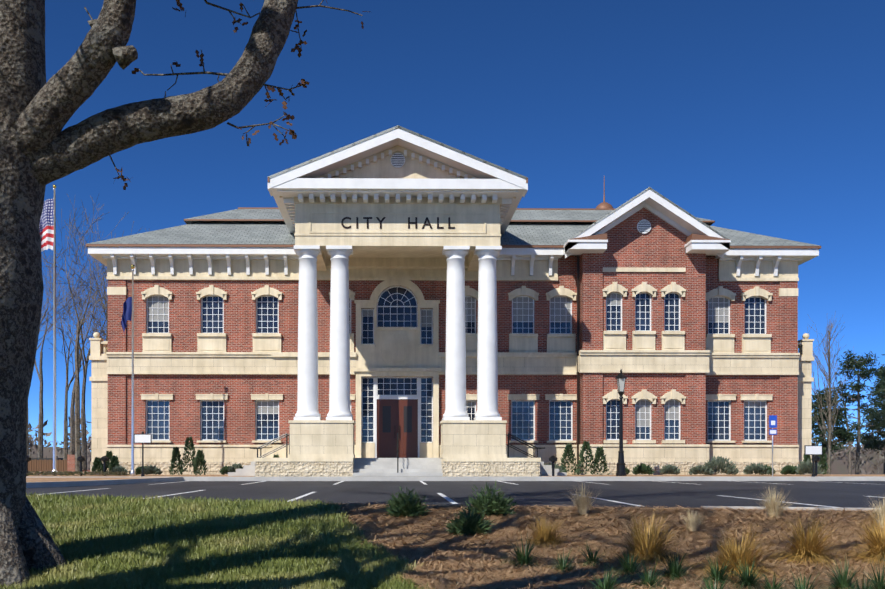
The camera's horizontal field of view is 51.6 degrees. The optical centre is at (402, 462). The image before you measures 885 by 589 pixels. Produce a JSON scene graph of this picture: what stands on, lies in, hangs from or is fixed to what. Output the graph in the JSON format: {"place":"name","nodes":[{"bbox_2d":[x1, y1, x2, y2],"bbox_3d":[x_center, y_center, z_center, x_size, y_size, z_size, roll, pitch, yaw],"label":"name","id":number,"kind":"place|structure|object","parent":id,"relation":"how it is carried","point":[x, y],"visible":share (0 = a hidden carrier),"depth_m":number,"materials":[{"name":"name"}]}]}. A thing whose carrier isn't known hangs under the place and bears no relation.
{"place":"outdoors","nodes":[
{"label":"outdoors","id":0,"kind":"place"},
{"bbox_2d":[0,492,429,588],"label":"lawn","id":1,"kind":"structure","parent":0,"point":[77,532],"depth_m":10.84,"materials":[{"name":"green plant"}]},
{"bbox_2d":[0,0,362,587],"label":"oak","id":2,"kind":"object","parent":1,"relation":"on","point":[40,149],"depth_m":9.62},
{"bbox_2d":[113,0,369,189],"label":"leaves","id":3,"kind":"object","parent":2,"relation":"attached to","point":[272,89],"visible":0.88,"depth_m":10.14,"materials":[{"name":"plant"}]},
{"bbox_2d":[91,355,811,461],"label":"stone blocks","id":4,"kind":"structure","parent":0,"point":[456,438],"depth_m":39.62,"materials":[{"name":"beige stone"}]},
{"bbox_2d":[25,503,884,588],"bbox_3d":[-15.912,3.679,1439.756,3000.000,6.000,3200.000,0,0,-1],"label":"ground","id":5,"kind":"structure","parent":0,"point":[379,523],"depth_m":11.17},
{"bbox_2d":[31,458,62,459],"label":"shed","id":6,"kind":"structure","parent":5,"relation":"on","point":[46,458],"depth_m":63.57,"materials":[{"name":"brown wood"}]},
{"bbox_2d":[28,460,66,471],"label":"fence","id":7,"kind":"object","parent":5,"relation":"on","point":[40,465],"visible":0.12,"depth_m":59.49,"materials":[{"name":"brown wood"}]},
{"bbox_2d":[67,455,89,470],"bbox_3d":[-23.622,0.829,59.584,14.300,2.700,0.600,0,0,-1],"label":"brick pillar","id":8,"kind":"structure","parent":5,"relation":"on","point":[70,462],"depth_m":59.31,"materials":[{"name":"brick"}]},
{"bbox_2d":[26,477,164,481],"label":"island","id":9,"kind":"structure","parent":5,"relation":"on","point":[43,479],"depth_m":31.10,"materials":[{"name":"beige concrete"}]},
{"bbox_2d":[26,477,182,487],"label":"island kerb","id":10,"kind":"structure","parent":9,"relation":"on","point":[87,483],"depth_m":26.81,"materials":[{"name":"concrete"}]},
{"bbox_2d":[228,458,566,476],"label":"steps","id":11,"kind":"structure","parent":5,"relation":"on","point":[407,467],"depth_m":35.83,"materials":[{"name":"concrete"}]},
{"bbox_2d":[90,462,805,476],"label":"stone base wall","id":12,"kind":"structure","parent":5,"relation":"on","point":[338,469],"depth_m":35.04,"materials":[{"name":"beige stone"}]},
{"bbox_2d":[89,145,813,461],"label":"stone trim","id":13,"kind":"structure","parent":12,"relation":"on","point":[394,251],"depth_m":39.60,"materials":[{"name":"beige stone"}]},
{"bbox_2d":[294,245,501,419],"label":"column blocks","id":14,"kind":"structure","parent":13,"relation":"on","point":[350,248],"depth_m":35.17,"materials":[{"name":"white paint"}]},
{"bbox_2d":[295,249,499,416],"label":"columns","id":15,"kind":"structure","parent":14,"relation":"on","point":[455,385],"depth_m":35.32,"materials":[{"name":"white paint"}]},
{"bbox_2d":[341,217,454,228],"bbox_3d":[-0.187,-9.223,35.188,4.374,0.450,0.024,0,0,-1],"label":"lettering","id":16,"kind":"object","parent":13,"relation":"attached to","point":[409,222],"visible":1,"depth_m":35.18,"materials":[{"name":"brown metal"}]},
{"bbox_2d":[250,154,650,472],"bbox_3d":[2.197,-5.647,42.354,23.530,12.352,14.515,0,0,-1],"label":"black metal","id":17,"kind":"object","parent":13,"relation":"on","point":[287,444],"visible":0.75,"depth_m":35.98,"materials":[{"name":"black metal"}]},
{"bbox_2d":[93,332,808,366],"bbox_3d":[2.221,-4.966,40.202,31.830,1.630,1.160,0,0,-1],"label":"turned stone","id":18,"kind":"object","parent":13,"relation":"on","point":[397,350],"visible":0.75,"depth_m":39.66,"materials":[{"name":"beige stone"}]},
{"bbox_2d":[148,287,764,441],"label":"glazing","id":19,"kind":"structure","parent":13,"relation":"on","point":[403,316],"depth_m":40.01,"materials":[{"name":"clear glass"}]},
{"bbox_2d":[148,294,764,425],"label":"blinds","id":20,"kind":"object","parent":19,"relation":"attached to","point":[565,310],"visible":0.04,"depth_m":40.03,"materials":[{"name":"grey"}]},
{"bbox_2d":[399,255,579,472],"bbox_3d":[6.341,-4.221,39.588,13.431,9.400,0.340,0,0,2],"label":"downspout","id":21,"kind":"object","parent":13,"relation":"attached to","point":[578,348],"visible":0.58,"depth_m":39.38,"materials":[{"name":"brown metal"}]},
{"bbox_2d":[391,153,650,233],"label":"vents","id":22,"kind":"object","parent":13,"relation":"attached to","point":[644,221],"visible":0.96,"depth_m":38.99,"materials":[{"name":"white paint"}]},
{"bbox_2d":[385,481,519,536],"bbox_3d":[0.698,0.603,12.389,1.982,0.746,2.449,0,0,-1],"label":"yucca","id":23,"kind":"object","parent":5,"relation":"on","point":[490,504],"visible":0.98,"depth_m":13.03,"materials":[{"name":"green plant"}]},
{"bbox_2d":[108,208,797,444],"bbox_3d":[2.158,-5.396,45.881,30.050,12.150,13.980,0,0,-1],"label":"brickwork","id":24,"kind":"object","parent":5,"relation":"on","point":[660,243],"visible":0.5,"depth_m":39.75,"materials":[{"name":"brick"}]},
{"bbox_2d":[377,399,417,457],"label":"doors","id":25,"kind":"structure","parent":24,"relation":"attached to","point":[387,444],"depth_m":39.96,"materials":[{"name":"brown wood"}]},
{"bbox_2d":[383,406,411,431],"bbox_3d":[-0.251,-1.896,39.962,1.280,1.150,0.001,0,0,-1],"label":"door glass","id":26,"kind":"object","parent":25,"relation":"attached to","point":[387,418],"visible":1,"depth_m":39.96,"materials":[{"name":"grey glass"}]},
{"bbox_2d":[88,128,818,457],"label":"white trim","id":27,"kind":"structure","parent":24,"relation":"on","point":[492,182],"depth_m":38.93,"materials":[{"name":"paint"}]},
{"bbox_2d":[86,178,820,248],"bbox_3d":[2.180,-10.831,43.876,31.510,3.220,19.310,0,0,-1],"label":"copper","id":28,"kind":"object","parent":27,"relation":"on","point":[692,236],"visible":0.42,"depth_m":39.17,"materials":[{"name":"brown"}]},
{"bbox_2d":[87,125,819,255],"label":"roof tiles","id":29,"kind":"object","parent":28,"relation":"on","point":[277,232],"visible":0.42,"depth_m":40.86,"materials":[{"name":"grey tile"}]},
{"bbox_2d":[596,177,613,208],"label":"roof finial","id":30,"kind":"object","parent":29,"relation":"on","point":[604,205],"visible":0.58,"depth_m":45.95,"materials":[{"name":"orange metal"}]},
{"bbox_2d":[26,194,879,473],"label":"bare trees","id":31,"kind":"object","parent":5,"relation":"on","point":[76,443],"visible":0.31,"depth_m":63.31,"materials":[{"name":"brown plant"}]},
{"bbox_2d":[26,481,884,507],"bbox_3d":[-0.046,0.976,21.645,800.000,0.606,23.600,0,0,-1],"label":"car park","id":32,"kind":"structure","parent":5,"relation":"on","point":[843,494],"depth_m":21.33,"materials":[{"name":"grey asphalt"}]},
{"bbox_2d":[26,481,884,506],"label":"parking line markings","id":33,"kind":"object","parent":32,"relation":"on","point":[447,498],"visible":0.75,"depth_m":18.59,"materials":[{"name":"white paint"}]},
{"bbox_2d":[26,471,884,476],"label":"beds","id":34,"kind":"object","parent":5,"relation":"on","point":[64,475],"visible":0.2,"depth_m":36.93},
{"bbox_2d":[26,471,138,475],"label":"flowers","id":35,"kind":"object","parent":34,"relation":"on","point":[55,473],"visible":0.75,"depth_m":35.49,"materials":[{"name":"plant"}]},
{"bbox_2d":[52,188,772,475],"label":"poles","id":36,"kind":"object","parent":34,"relation":"on","point":[132,473],"visible":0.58,"depth_m":40.52,"materials":[{"name":"silver metal"}]},
{"bbox_2d":[39,198,53,251],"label":"us flag","id":37,"kind":"object","parent":36,"relation":"attached to","point":[46,228],"visible":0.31,"depth_m":40.58,"materials":[{"name":"multicoloured fabric"}]},
{"bbox_2d":[121,297,131,331],"bbox_3d":[-10.808,-5.684,35.704,0.415,1.593,0.272,0,0,22],"label":"state flag","id":38,"kind":"object","parent":36,"relation":"attached to","point":[127,310],"visible":0.96,"depth_m":35.70,"materials":[{"name":"blue fabric"}]},
{"bbox_2d":[769,415,776,434],"bbox_3d":[14.107,-1.431,34.864,0.300,0.740,0.020,0,0,-1],"label":"blue sign","id":39,"kind":"object","parent":36,"relation":"attached to","point":[772,417],"visible":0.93,"depth_m":34.85,"materials":[{"name":"blue metal"}]},
{"bbox_2d":[26,369,820,476],"bbox_3d":[0.688,-1.571,35.171,30.921,4.180,2.029,0,0,2],"label":"lamp and bollards","id":40,"kind":"object","parent":34,"relation":"on","point":[621,464],"visible":0.98,"depth_m":35.47,"materials":[{"name":"black metal"}]},
{"bbox_2d":[617,378,624,390],"bbox_3d":[8.479,-3.011,35.541,0.269,0.500,0.269,0,0,-1],"label":"lamp glass","id":41,"kind":"object","parent":40,"relation":"attached to","point":[621,382],"visible":0.8,"depth_m":35.43,"materials":[{"name":"white glass"}]},
{"bbox_2d":[91,436,828,474],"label":"conifers","id":42,"kind":"object","parent":34,"relation":"on","point":[198,460],"visible":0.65,"depth_m":37.53,"materials":[{"name":"green plant"}]},
{"bbox_2d":[111,455,823,474],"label":"low bushes","id":43,"kind":"object","parent":34,"relation":"on","point":[727,468],"visible":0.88,"depth_m":36.83,"materials":[{"name":"green plant"}]},
{"bbox_2d":[28,417,884,473],"bbox_3d":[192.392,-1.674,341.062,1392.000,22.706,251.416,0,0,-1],"label":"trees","id":44,"kind":"object","parent":5,"relation":"on","point":[868,463],"visible":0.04,"depth_m":271.31,"materials":[{"name":"brown plant"}]},
{"bbox_2d":[183,476,884,510],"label":"kerbs","id":45,"kind":"structure","parent":5,"relation":"on","point":[676,478],"depth_m":33.51,"materials":[{"name":"concrete"}]},
{"bbox_2d":[55,195,822,472],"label":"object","id":46,"kind":"object","parent":45,"relation":"on","point":[617,385],"visible":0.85,"depth_m":34.61,"materials":[{"name":"black metal"}]},
{"bbox_2d":[135,421,821,453],"bbox_3d":[2.683,-0.956,34.251,25.660,1.290,1.020,0,0,-1],"label":"white sign","id":47,"kind":"object","parent":46,"relation":"attached to","point":[147,439],"visible":1,"depth_m":34.60,"materials":[{"name":"white metal"}]},
{"bbox_2d":[335,501,884,588],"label":"mulch bed","id":48,"kind":"object","parent":5,"relation":"on","point":[482,582],"visible":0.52,"depth_m":10.50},
{"bbox_2d":[566,483,884,531],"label":"tan grasses","id":49,"kind":"object","parent":48,"relation":"on","point":[772,508],"visible":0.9,"depth_m":12.24,"materials":[{"name":"beige plant"}]},
{"bbox_2d":[501,534,884,588],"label":"liriope","id":50,"kind":"object","parent":5,"relation":"on","point":[746,579],"visible":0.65,"depth_m":8.25,"materials":[{"name":"green plant"}]},
{"bbox_2d":[516,507,884,582],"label":"ornamental grass clumps","id":51,"kind":"object","parent":5,"relation":"on","point":[809,547],"visible":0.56,"depth_m":9.28,"materials":[{"name":"beige plant"}]},
{"bbox_2d":[28,0,884,451],"label":"sky","id":52,"kind":"structure","parent":0,"point":[761,117],"materials":[{"name":"blue"}]},
{"bbox_2d":[812,350,884,473],"bbox_3d":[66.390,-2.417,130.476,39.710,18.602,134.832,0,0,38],"label":"pine","id":53,"kind":"object","parent":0,"point":[871,441],"depth_m":75.76,"materials":[{"name":"green plant"}]}
]}

